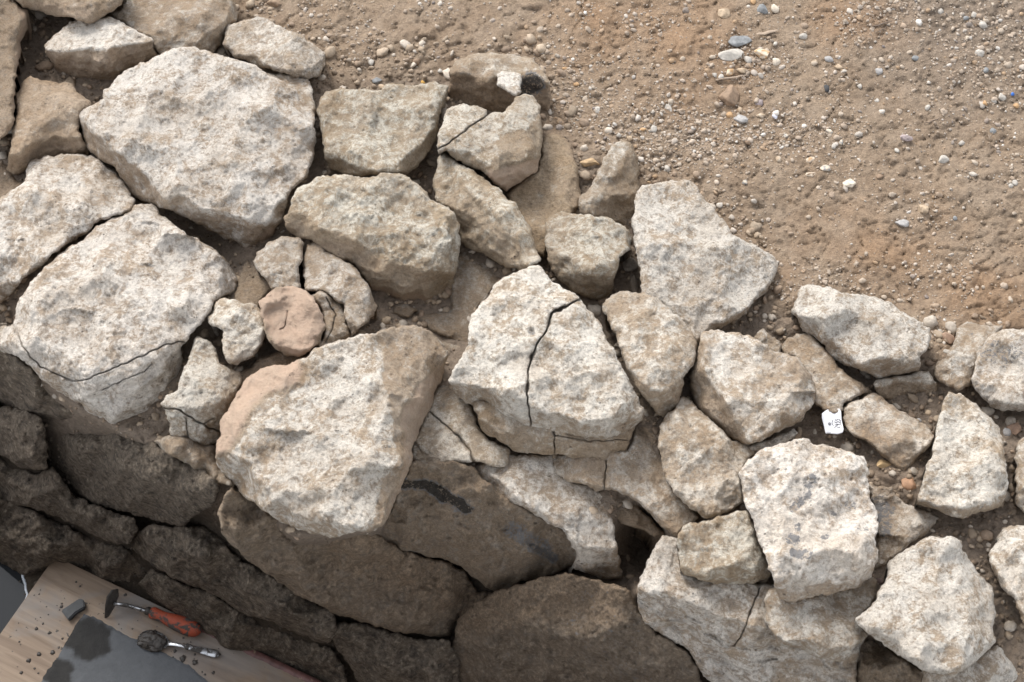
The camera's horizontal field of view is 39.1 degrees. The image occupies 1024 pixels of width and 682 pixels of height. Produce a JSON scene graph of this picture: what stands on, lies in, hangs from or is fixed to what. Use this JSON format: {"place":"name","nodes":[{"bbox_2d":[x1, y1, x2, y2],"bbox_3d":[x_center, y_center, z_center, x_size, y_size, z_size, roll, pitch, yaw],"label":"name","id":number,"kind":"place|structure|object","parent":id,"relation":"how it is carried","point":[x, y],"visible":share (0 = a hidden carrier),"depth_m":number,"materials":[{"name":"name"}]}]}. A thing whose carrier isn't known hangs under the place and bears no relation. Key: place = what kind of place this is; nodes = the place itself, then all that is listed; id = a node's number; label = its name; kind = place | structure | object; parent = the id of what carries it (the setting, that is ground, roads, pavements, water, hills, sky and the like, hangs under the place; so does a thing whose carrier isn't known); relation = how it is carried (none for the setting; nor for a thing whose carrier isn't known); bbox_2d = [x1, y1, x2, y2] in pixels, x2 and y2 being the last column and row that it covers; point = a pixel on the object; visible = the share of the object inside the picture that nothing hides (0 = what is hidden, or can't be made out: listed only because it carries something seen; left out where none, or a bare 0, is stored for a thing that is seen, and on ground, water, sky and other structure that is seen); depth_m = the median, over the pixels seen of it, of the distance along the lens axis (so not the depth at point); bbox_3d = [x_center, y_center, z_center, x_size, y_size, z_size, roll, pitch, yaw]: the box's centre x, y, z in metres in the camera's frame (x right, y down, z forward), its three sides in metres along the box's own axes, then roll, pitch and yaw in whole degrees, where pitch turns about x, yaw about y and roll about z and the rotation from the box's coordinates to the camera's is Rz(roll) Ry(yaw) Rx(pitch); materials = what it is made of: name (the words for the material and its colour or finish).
{"place":"outdoors","nodes":[
{"label":"outdoors","id":0,"kind":"place"},
{"bbox_2d":[0,0,1023,681],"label":"ground","id":1,"kind":"structure","parent":0,"point":[396,24],"depth_m":2.96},
{"bbox_2d":[0,163,22,197],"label":"rubble stone","id":2,"kind":"object","parent":1,"relation":"on","point":[8,182],"visible":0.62,"depth_m":2.91,"materials":[{"name":"stone"}]},
{"bbox_2d":[0,562,25,633],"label":"water","id":3,"kind":"structure","parent":1,"relation":"on","point":[12,593],"depth_m":3.14,"materials":[{"name":"grey liquid"}]},
{"bbox_2d":[21,575,28,597],"bbox_3d":[-1.092,0.561,3.133,0.080,0.004,0.295,-10,58,-7],"label":"foam rim","id":4,"kind":"object","parent":3,"relation":"on","point":[25,584],"visible":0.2,"depth_m":3.15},
{"bbox_2d":[0,0,31,139],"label":"rubble stone","id":5,"kind":"object","parent":1,"relation":"on","point":[15,27],"visible":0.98,"depth_m":2.99,"materials":[{"name":"stone"}]},
{"bbox_2d":[7,76,91,174],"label":"rubble stone","id":6,"kind":"object","parent":1,"relation":"on","point":[47,120],"visible":0.93,"depth_m":2.91,"materials":[{"name":"stone"}]},
{"bbox_2d":[0,153,134,302],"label":"rubble stone","id":7,"kind":"object","parent":1,"relation":"on","point":[49,205],"visible":1,"depth_m":2.79,"materials":[{"name":"stone"}]},
{"bbox_2d":[12,0,126,24],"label":"rubble stone","id":8,"kind":"object","parent":1,"relation":"on","point":[89,11],"visible":0.99,"depth_m":3.01,"materials":[{"name":"stone"}]},
{"bbox_2d":[44,17,156,80],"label":"rubble stone","id":9,"kind":"object","parent":1,"relation":"on","point":[108,48],"visible":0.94,"depth_m":3.01,"materials":[{"name":"stone"}]},
{"bbox_2d":[0,203,236,423],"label":"rubble stone","id":10,"kind":"object","parent":1,"relation":"on","point":[112,314],"visible":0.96,"depth_m":2.64,"materials":[{"name":"stone"}]},
{"bbox_2d":[0,561,321,681],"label":"plywood board","id":11,"kind":"object","parent":1,"relation":"on","point":[56,584],"visible":0.66,"depth_m":3.05,"materials":[{"name":"wood"}]},
{"bbox_2d":[62,599,85,620],"bbox_3d":[-0.934,0.573,3.078,0.048,0.013,0.029,-37,64,-21],"label":"slate chip","id":12,"kind":"object","parent":11,"relation":"on","point":[70,612],"visible":1,"depth_m":3.07,"materials":[{"name":"stone"}]},
{"bbox_2d":[16,581,220,674],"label":"mud specks","id":13,"kind":"object","parent":11,"relation":"on","point":[182,658],"visible":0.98,"depth_m":3.03,"materials":[{"name":"soil"}]},
{"bbox_2d":[42,614,207,681],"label":"mortar patch","id":14,"kind":"object","parent":11,"relation":"on","point":[94,649],"visible":1,"depth_m":3.02,"materials":[{"name":"concrete"}]},
{"bbox_2d":[105,589,200,636],"bbox_3d":[-0.758,0.578,3.053,0.216,0.051,0.054,12,58,8],"label":"hand hoe","id":15,"kind":"object","parent":11,"relation":"on","point":[184,625],"visible":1,"depth_m":3.05,"materials":[{"name":"metal"}]},
{"bbox_2d":[137,630,219,657],"bbox_3d":[-0.704,0.647,3.029,0.179,0.025,0.049,16,58,10],"label":"spoon","id":16,"kind":"object","parent":11,"relation":"on","point":[152,640],"visible":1,"depth_m":3.03,"materials":[{"name":"metal"}]},
{"bbox_2d":[109,0,238,53],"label":"rubble stone","id":17,"kind":"object","parent":1,"relation":"on","point":[166,25],"visible":0.93,"depth_m":3.07,"materials":[{"name":"stone"}]},
{"bbox_2d":[79,46,315,247],"bbox_3d":[-0.640,-0.368,2.974,0.524,0.314,0.368,22,60,13],"label":"rubble stone","id":18,"kind":"object","parent":1,"relation":"on","point":[222,146],"visible":0.99,"depth_m":2.85,"materials":[{"name":"stone"}]},
{"bbox_2d":[161,336,241,445],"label":"rubble stone","id":19,"kind":"object","parent":1,"relation":"on","point":[196,404],"visible":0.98,"depth_m":2.57,"materials":[{"name":"stone"}]},
{"bbox_2d":[207,298,266,365],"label":"rubble stone","id":20,"kind":"object","parent":1,"relation":"on","point":[240,325],"visible":0.97,"depth_m":2.63,"materials":[{"name":"stone"}]},
{"bbox_2d":[234,260,272,307],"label":"rubble stone","id":21,"kind":"object","parent":1,"relation":"on","point":[256,288],"visible":0.73,"depth_m":2.77,"materials":[{"name":"stone"}]},
{"bbox_2d":[237,351,306,390],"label":"rubble stone","id":22,"kind":"object","parent":1,"relation":"on","point":[278,358],"visible":0.3,"depth_m":2.65,"materials":[{"name":"stone"}]},
{"bbox_2d":[267,0,280,6],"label":"pebble","id":23,"kind":"object","parent":1,"relation":"on","point":[274,3],"visible":1,"depth_m":3.17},
{"bbox_2d":[223,17,324,78],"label":"rubble stone","id":24,"kind":"object","parent":1,"relation":"on","point":[262,42],"visible":0.99,"depth_m":3.02,"materials":[{"name":"stone"}]},
{"bbox_2d":[253,236,304,288],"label":"rubble stone","id":25,"kind":"object","parent":1,"relation":"on","point":[278,262],"visible":0.93,"depth_m":2.70,"materials":[{"name":"stone"}]},
{"bbox_2d":[267,73,315,117],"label":"rubble stone","id":26,"kind":"object","parent":1,"relation":"on","point":[302,86],"visible":0.4,"depth_m":2.98,"materials":[{"name":"stone"}]},
{"bbox_2d":[258,285,325,356],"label":"rubble stone","id":27,"kind":"object","parent":1,"relation":"on","point":[292,317],"visible":1,"depth_m":2.61,"materials":[{"name":"stone"}]},
{"bbox_2d":[312,291,350,346],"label":"rubble stone","id":28,"kind":"object","parent":1,"relation":"on","point":[332,311],"visible":0.87,"depth_m":2.65,"materials":[{"name":"stone"}]},
{"bbox_2d":[215,325,447,537],"bbox_3d":[-0.331,0.162,2.583,0.352,0.274,0.449,12,58,8],"label":"rubble stone","id":29,"kind":"object","parent":1,"relation":"on","point":[321,440],"visible":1,"depth_m":2.46,"materials":[{"name":"stone"}]},
{"bbox_2d":[302,242,377,336],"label":"rubble stone","id":30,"kind":"object","parent":1,"relation":"on","point":[341,281],"visible":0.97,"depth_m":2.67,"materials":[{"name":"stone"}]},
{"bbox_2d":[284,172,460,300],"bbox_3d":[-0.262,-0.164,2.868,0.357,0.361,0.216,24,60,15],"label":"rubble stone","id":31,"kind":"object","parent":1,"relation":"on","point":[395,235],"visible":0.95,"depth_m":2.73,"materials":[{"name":"stone"}]},
{"bbox_2d":[372,77,381,83],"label":"pebble","id":32,"kind":"object","parent":1,"relation":"on","point":[376,80],"visible":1,"depth_m":3.06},
{"bbox_2d":[316,81,448,176],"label":"rubble stone","id":33,"kind":"object","parent":1,"relation":"on","point":[390,128],"visible":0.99,"depth_m":2.88,"materials":[{"name":"stone"}]},
{"bbox_2d":[393,303,417,317],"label":"rubble stone","id":34,"kind":"object","parent":1,"relation":"on","point":[404,310],"visible":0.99,"depth_m":2.75,"materials":[{"name":"stone"}]},
{"bbox_2d":[441,341,459,352],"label":"rubble stone","id":35,"kind":"object","parent":1,"relation":"on","point":[448,346],"visible":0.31,"depth_m":2.72,"materials":[{"name":"stone"}]},
{"bbox_2d":[415,252,498,341],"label":"rubble stone","id":36,"kind":"object","parent":1,"relation":"on","point":[472,285],"visible":0.82,"depth_m":2.77,"materials":[{"name":"stone"}]},
{"bbox_2d":[412,385,509,467],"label":"rubble stone","id":37,"kind":"object","parent":1,"relation":"on","point":[449,430],"visible":0.94,"depth_m":2.59,"materials":[{"name":"stone"}]},
{"bbox_2d":[0,351,922,681],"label":"stone wall","id":38,"kind":"structure","parent":1,"relation":"on","point":[542,625],"depth_m":2.73,"materials":[{"name":"stone"}]},
{"bbox_2d":[433,152,540,269],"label":"rubble stone","id":39,"kind":"object","parent":1,"relation":"on","point":[495,226],"visible":0.99,"depth_m":2.76,"materials":[{"name":"stone"}]},
{"bbox_2d":[437,94,542,191],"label":"rubble stone","id":40,"kind":"object","parent":1,"relation":"on","point":[501,150],"visible":1,"depth_m":2.84,"materials":[{"name":"stone"}]},
{"bbox_2d":[448,52,550,112],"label":"rubble stone","id":41,"kind":"object","parent":1,"relation":"on","point":[473,79],"visible":0.82,"depth_m":3.00,"materials":[{"name":"stone"}]},
{"bbox_2d":[497,71,521,95],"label":"rubble stone","id":42,"kind":"object","parent":41,"relation":"on","point":[510,82],"visible":1,"depth_m":2.95,"materials":[{"name":"stone"}]},
{"bbox_2d":[0,0,1023,640],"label":"rubble chips","id":43,"kind":"object","parent":1,"relation":"on","point":[930,322],"visible":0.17,"depth_m":2.77,"materials":[{"name":"stone"}]},
{"bbox_2d":[0,0,1023,680],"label":"soil crumbs","id":44,"kind":"object","parent":1,"relation":"on","point":[620,504],"visible":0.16,"depth_m":2.74,"materials":[{"name":"soil"}]},
{"bbox_2d":[507,133,580,257],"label":"rubble stone","id":45,"kind":"object","parent":1,"relation":"on","point":[545,191],"visible":0.8,"depth_m":2.87,"materials":[{"name":"stone"}]},
{"bbox_2d":[448,265,643,438],"bbox_3d":[0.089,0.060,2.647,0.361,0.239,0.292,24,60,15],"label":"rubble stone","id":46,"kind":"object","parent":1,"relation":"on","point":[540,350],"visible":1,"depth_m":2.55,"materials":[{"name":"stone"}]},
{"bbox_2d":[475,453,622,578],"bbox_3d":[0.079,0.334,2.682,0.320,0.301,0.131,29,61,17],"label":"rubble stone","id":47,"kind":"object","parent":1,"relation":"on","point":[536,485],"visible":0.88,"depth_m":2.56,"materials":[{"name":"stone"}]},
{"bbox_2d":[472,400,634,459],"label":"rubble stone","id":48,"kind":"object","parent":1,"relation":"on","point":[513,434],"visible":0.81,"depth_m":2.56,"materials":[{"name":"stone"}]},
{"bbox_2d":[544,211,632,299],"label":"rubble stone","id":49,"kind":"object","parent":1,"relation":"on","point":[585,252],"visible":0.98,"depth_m":2.72,"materials":[{"name":"stone"}]},
{"bbox_2d":[580,158,599,166],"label":"pebble","id":50,"kind":"object","parent":1,"relation":"on","point":[589,162],"visible":1,"depth_m":2.91,"materials":[{"name":"stone"}]},
{"bbox_2d":[578,140,639,224],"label":"rubble stone","id":51,"kind":"object","parent":1,"relation":"on","point":[613,189],"visible":0.94,"depth_m":2.85,"materials":[{"name":"stone"}]},
{"bbox_2d":[553,426,697,536],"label":"rubble stone","id":52,"kind":"object","parent":1,"relation":"on","point":[642,481],"visible":0.92,"depth_m":2.54,"materials":[{"name":"stone"}]},
{"bbox_2d":[623,257,637,271],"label":"pebble","id":53,"kind":"object","parent":1,"relation":"on","point":[629,263],"visible":1,"depth_m":2.79,"materials":[{"name":"stone"}]},
{"bbox_2d":[629,274,637,292],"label":"pebble","id":54,"kind":"object","parent":1,"relation":"on","point":[633,284],"visible":0.94,"depth_m":2.77,"materials":[{"name":"stone"}]},
{"bbox_2d":[618,505,663,552],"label":"rubble stone","id":55,"kind":"object","parent":1,"relation":"on","point":[648,533],"visible":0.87,"depth_m":2.58,"materials":[{"name":"stone"}]},
{"bbox_2d":[602,291,696,416],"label":"rubble stone","id":56,"kind":"object","parent":1,"relation":"on","point":[657,342],"visible":1,"depth_m":2.58,"materials":[{"name":"stone"}]},
{"bbox_2d":[631,180,777,342],"bbox_3d":[0.330,-0.135,2.783,0.319,0.203,0.309,34,63,20],"label":"rubble stone","id":57,"kind":"object","parent":1,"relation":"on","point":[702,266],"visible":0.99,"depth_m":2.70,"materials":[{"name":"stone"}]},
{"bbox_2d":[658,396,754,518],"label":"rubble stone","id":58,"kind":"object","parent":1,"relation":"on","point":[704,458],"visible":0.98,"depth_m":2.50,"materials":[{"name":"stone"}]},
{"bbox_2d":[717,8,729,17],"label":"pebble","id":59,"kind":"object","parent":1,"relation":"on","point":[723,13],"visible":1,"depth_m":3.15,"materials":[{"name":"stone"}]},
{"bbox_2d":[676,510,771,584],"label":"rubble stone","id":60,"kind":"object","parent":1,"relation":"on","point":[726,549],"visible":0.97,"depth_m":2.40,"materials":[{"name":"stone"}]},
{"bbox_2d":[719,85,738,105],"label":"pebble","id":61,"kind":"object","parent":1,"relation":"on","point":[729,95],"visible":1,"depth_m":3.02,"materials":[{"name":"stone"}]},
{"bbox_2d":[726,69,733,76],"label":"pebble","id":62,"kind":"object","parent":1,"relation":"on","point":[730,72],"visible":1,"depth_m":3.06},
{"bbox_2d":[718,49,743,60],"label":"pebble","id":63,"kind":"object","parent":1,"relation":"on","point":[730,54],"visible":1,"depth_m":3.08,"materials":[{"name":"stone"}]},
{"bbox_2d":[716,75,747,79],"bbox_3d":[0.468,-0.560,3.060,0.069,0.005,0.006,-9,57,-6],"label":"wood splinter","id":64,"kind":"object","parent":1,"relation":"on","point":[731,77],"visible":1,"depth_m":3.06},
{"bbox_2d":[728,36,751,46],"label":"pebble","id":65,"kind":"object","parent":1,"relation":"on","point":[736,41],"visible":1,"depth_m":3.11,"materials":[{"name":"stone"}]},
{"bbox_2d":[734,114,747,123],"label":"pebble","id":66,"kind":"object","parent":1,"relation":"on","point":[740,119],"visible":1,"depth_m":2.99,"materials":[{"name":"stone"}]},
{"bbox_2d":[744,56,751,62],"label":"pebble","id":67,"kind":"object","parent":1,"relation":"on","point":[748,59],"visible":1,"depth_m":3.08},
{"bbox_2d":[637,535,863,681],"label":"rubble stone","id":68,"kind":"object","parent":1,"relation":"on","point":[721,632],"visible":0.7,"depth_m":2.43,"materials":[{"name":"stone"}]},
{"bbox_2d":[690,329,815,444],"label":"rubble stone","id":69,"kind":"object","parent":1,"relation":"on","point":[747,389],"visible":1,"depth_m":2.54,"materials":[{"name":"stone"}]},
{"bbox_2d":[754,48,769,58],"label":"pebble","id":70,"kind":"object","parent":1,"relation":"on","point":[762,53],"visible":1,"depth_m":3.08,"materials":[{"name":"stone"}]},
{"bbox_2d":[757,4,767,13],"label":"pebble","id":71,"kind":"object","parent":1,"relation":"on","point":[761,8],"visible":1,"depth_m":3.16,"materials":[{"name":"stone"}]},
{"bbox_2d":[756,29,778,34],"bbox_3d":[0.555,-0.670,3.125,0.053,0.004,0.010,-16,58,-10],"label":"wood splinter","id":72,"kind":"object","parent":1,"relation":"on","point":[765,32],"visible":1,"depth_m":3.12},
{"bbox_2d":[754,328,781,351],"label":"rubble stone","id":73,"kind":"object","parent":1,"relation":"on","point":[762,335],"visible":0.61,"depth_m":2.66,"materials":[{"name":"stone"}]},
{"bbox_2d":[749,428,797,452],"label":"rubble stone","id":74,"kind":"object","parent":1,"relation":"on","point":[790,435],"visible":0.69,"depth_m":2.55,"materials":[{"name":"stone"}]},
{"bbox_2d":[771,4,778,12],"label":"pebble","id":75,"kind":"object","parent":1,"relation":"on","point":[774,8],"visible":1,"depth_m":3.17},
{"bbox_2d":[772,58,780,65],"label":"pebble","id":76,"kind":"object","parent":1,"relation":"on","point":[776,61],"visible":1,"depth_m":3.08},
{"bbox_2d":[738,438,878,602],"bbox_3d":[0.493,0.318,2.426,0.232,0.217,0.276,0,57,0],"label":"rubble stone","id":77,"kind":"object","parent":1,"relation":"on","point":[810,507],"visible":1,"depth_m":2.35,"materials":[{"name":"stone"}]},
{"bbox_2d":[764,577,876,661],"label":"rubble stone","id":78,"kind":"object","parent":1,"relation":"on","point":[820,626],"visible":0.8,"depth_m":2.33,"materials":[{"name":"stone"}]},
{"bbox_2d":[781,333,868,412],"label":"rubble stone","id":79,"kind":"object","parent":1,"relation":"on","point":[837,387],"visible":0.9,"depth_m":2.61,"materials":[{"name":"stone"}]},
{"bbox_2d":[820,165,829,170],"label":"pebble","id":80,"kind":"object","parent":1,"relation":"on","point":[825,168],"visible":1,"depth_m":2.92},
{"bbox_2d":[822,409,843,433],"bbox_3d":[0.570,0.143,2.566,0.037,0.014,0.045,0,57,0],"label":"paper tag","id":81,"kind":"object","parent":1,"relation":"on","point":[832,423],"visible":1,"depth_m":2.56,"materials":[{"name":"paper"}]},
{"bbox_2d":[842,179,855,187],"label":"pebble","id":82,"kind":"object","parent":1,"relation":"on","point":[850,183],"visible":1,"depth_m":2.90,"materials":[{"name":"stone"}]},
{"bbox_2d":[791,284,931,378],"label":"rubble stone","id":83,"kind":"object","parent":1,"relation":"on","point":[876,337],"visible":1,"depth_m":2.62,"materials":[{"name":"stone"}]},
{"bbox_2d":[877,459,890,468],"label":"pebble","id":84,"kind":"object","parent":1,"relation":"on","point":[881,463],"visible":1,"depth_m":2.53,"materials":[{"name":"stone"}]},
{"bbox_2d":[842,393,933,470],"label":"rubble stone","id":85,"kind":"object","parent":1,"relation":"on","point":[893,435],"visible":0.98,"depth_m":2.54,"materials":[{"name":"stone"}]},
{"bbox_2d":[895,219,908,226],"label":"pebble","id":86,"kind":"object","parent":1,"relation":"on","point":[903,223],"visible":1,"depth_m":2.85,"materials":[{"name":"stone"}]},
{"bbox_2d":[869,484,938,568],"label":"rubble stone","id":87,"kind":"object","parent":1,"relation":"on","point":[902,525],"visible":0.88,"depth_m":2.46,"materials":[{"name":"stone"}]},
{"bbox_2d":[872,371,937,399],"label":"rubble stone","id":88,"kind":"object","parent":1,"relation":"on","point":[893,387],"visible":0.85,"depth_m":2.62,"materials":[{"name":"stone"}]},
{"bbox_2d":[900,134,912,141],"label":"pebble","id":89,"kind":"object","parent":1,"relation":"on","point":[903,137],"visible":1,"depth_m":2.96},
{"bbox_2d":[901,477,915,489],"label":"pebble","id":90,"kind":"object","parent":1,"relation":"on","point":[908,484],"visible":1,"depth_m":2.50,"materials":[{"name":"stone"}]},
{"bbox_2d":[918,205,928,213],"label":"pebble","id":91,"kind":"object","parent":1,"relation":"on","point":[923,209],"visible":1,"depth_m":2.86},
{"bbox_2d":[855,536,996,676],"bbox_3d":[0.687,0.450,2.361,0.206,0.228,0.262,37,64,21],"label":"rubble stone","id":92,"kind":"object","parent":1,"relation":"on","point":[931,609],"visible":1,"depth_m":2.28,"materials":[{"name":"stone"}]},
{"bbox_2d":[939,155,948,162],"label":"pebble","id":93,"kind":"object","parent":1,"relation":"on","point":[943,158],"visible":1,"depth_m":2.94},
{"bbox_2d":[942,332,954,343],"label":"pebble","id":94,"kind":"object","parent":1,"relation":"on","point":[949,337],"visible":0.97,"depth_m":2.69,"materials":[{"name":"stone"}]},
{"bbox_2d":[915,392,1008,518],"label":"rubble stone","id":95,"kind":"object","parent":1,"relation":"on","point":[965,475],"visible":1,"depth_m":2.44,"materials":[{"name":"stone"}]},
{"bbox_2d":[934,321,1002,390],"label":"rubble stone","id":96,"kind":"object","parent":1,"relation":"on","point":[954,368],"visible":0.9,"depth_m":2.62,"materials":[{"name":"stone"}]},
{"bbox_2d":[921,645,1017,681],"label":"rubble stone","id":97,"kind":"object","parent":1,"relation":"on","point":[994,664],"visible":0.94,"depth_m":2.33,"materials":[{"name":"stone"}]},
{"bbox_2d":[975,49,983,56],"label":"pebble","id":98,"kind":"object","parent":1,"relation":"on","point":[978,52],"visible":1,"depth_m":3.09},
{"bbox_2d":[979,21,987,28],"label":"pebble","id":99,"kind":"object","parent":1,"relation":"on","point":[982,24],"visible":1,"depth_m":3.15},
{"bbox_2d":[967,328,1023,411],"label":"rubble stone","id":100,"kind":"object","parent":1,"relation":"on","point":[997,378],"visible":1,"depth_m":2.58,"materials":[{"name":"stone"}]},
{"bbox_2d":[987,525,1023,622],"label":"rubble stone","id":101,"kind":"object","parent":1,"relation":"on","point":[1005,556],"visible":0.99,"depth_m":2.37,"materials":[{"name":"stone"}]},
{"bbox_2d":[1003,428,1010,435],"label":"pebble","id":102,"kind":"object","parent":1,"relation":"on","point":[1006,431],"visible":1,"depth_m":2.57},
{"bbox_2d":[1007,422,1020,434],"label":"pebble","id":103,"kind":"object","parent":1,"relation":"on","point":[1015,428],"visible":1,"depth_m":2.57,"materials":[{"name":"stone"}]},
{"bbox_2d":[1012,437,1023,512],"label":"rubble stone","id":104,"kind":"object","parent":1,"relation":"on","point":[1018,479],"visible":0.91,"depth_m":2.48,"materials":[{"name":"stone"}]},
{"bbox_2d":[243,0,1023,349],"bbox_3d":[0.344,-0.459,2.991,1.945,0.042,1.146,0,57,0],"label":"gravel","id":105,"kind":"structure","parent":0,"point":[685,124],"depth_m":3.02,"materials":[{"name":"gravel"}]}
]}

